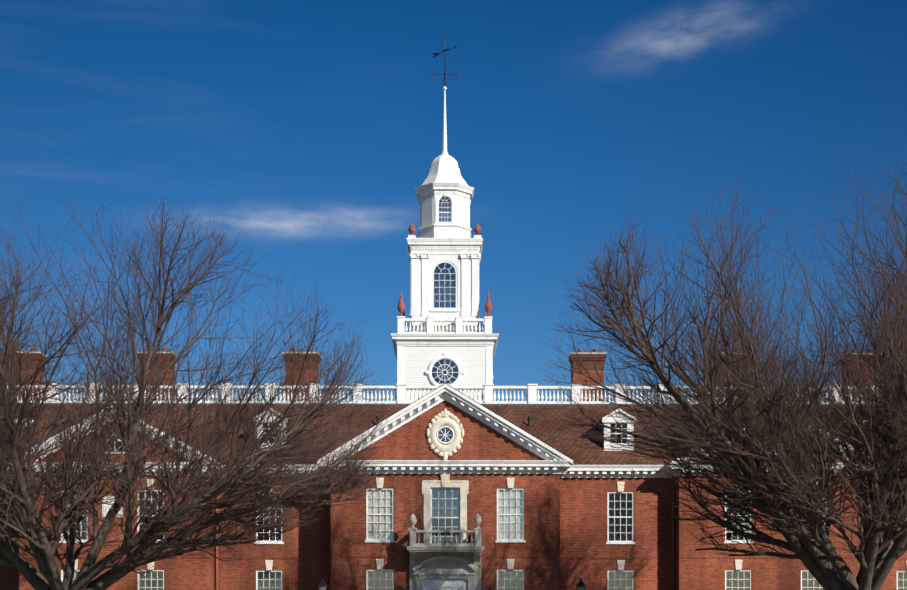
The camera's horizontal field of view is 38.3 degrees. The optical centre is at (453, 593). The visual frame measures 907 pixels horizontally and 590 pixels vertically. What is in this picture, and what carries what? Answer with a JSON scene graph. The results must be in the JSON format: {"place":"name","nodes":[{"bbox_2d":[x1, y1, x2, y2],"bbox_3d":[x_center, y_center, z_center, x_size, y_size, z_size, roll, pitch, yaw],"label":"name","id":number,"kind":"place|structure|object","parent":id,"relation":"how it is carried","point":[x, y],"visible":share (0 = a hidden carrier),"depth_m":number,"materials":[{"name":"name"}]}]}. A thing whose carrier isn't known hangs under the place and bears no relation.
{"place":"outdoors","nodes":[
{"label":"outdoors","id":0,"kind":"place"},
{"bbox_2d":[0,348,906,589],"bbox_3d":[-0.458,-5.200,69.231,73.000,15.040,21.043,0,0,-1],"label":"building","id":1,"kind":"structure","parent":0,"point":[534,495],"depth_m":60.37,"materials":[{"name":"brick"}]},
{"bbox_2d":[391,86,498,400],"bbox_3d":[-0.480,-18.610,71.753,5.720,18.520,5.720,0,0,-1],"label":"cupola","id":2,"kind":"object","parent":1,"relation":"on","point":[445,340],"visible":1,"depth_m":69.90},
{"bbox_2d":[432,38,457,85],"bbox_3d":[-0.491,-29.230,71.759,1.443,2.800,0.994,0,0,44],"label":"weather vane","id":3,"kind":"object","parent":2,"relation":"on","point":[444,68],"visible":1,"depth_m":71.74,"materials":[{"name":"black metal"}]},
{"bbox_2d":[0,0,906,400],"label":"sky","id":4,"kind":"structure","parent":0,"point":[316,125],"materials":[{"name":"blue"}]},
{"label":"ground","id":5,"kind":"structure","parent":0,"visible":0},
{"bbox_2d":[0,192,401,589],"bbox_3d":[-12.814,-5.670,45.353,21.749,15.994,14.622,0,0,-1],"label":"tree","id":6,"kind":"object","parent":5,"relation":"on","point":[235,470],"visible":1,"depth_m":43.75,"materials":[{"name":"brown plant"}]},
{"bbox_2d":[406,514,484,589],"bbox_3d":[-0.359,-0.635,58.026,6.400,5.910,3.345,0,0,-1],"label":"entrance","id":7,"kind":"object","parent":5,"relation":"on","point":[445,566],"visible":1,"depth_m":58.95,"materials":[{"name":"stone"}]},
{"bbox_2d":[535,148,906,589],"bbox_3d":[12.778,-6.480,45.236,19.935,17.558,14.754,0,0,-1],"label":"tree","id":8,"kind":"object","parent":5,"relation":"on","point":[789,469],"visible":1,"depth_m":44.20,"materials":[{"name":"brown plant"}]},
{"label":"footpath","id":9,"kind":"structure","parent":0,"visible":0},
{"bbox_2d":[318,578,327,589],"bbox_3d":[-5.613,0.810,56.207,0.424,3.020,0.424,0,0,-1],"label":"lamp post","id":10,"kind":"object","parent":9,"relation":"on","point":[322,585],"visible":1,"depth_m":56.05,"materials":[{"name":"black metal"}]},
{"bbox_2d":[575,578,585,589],"bbox_3d":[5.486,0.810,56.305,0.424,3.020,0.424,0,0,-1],"label":"lamp post","id":11,"kind":"object","parent":9,"relation":"on","point":[580,585],"visible":1,"depth_m":56.15,"materials":[{"name":"black metal"}]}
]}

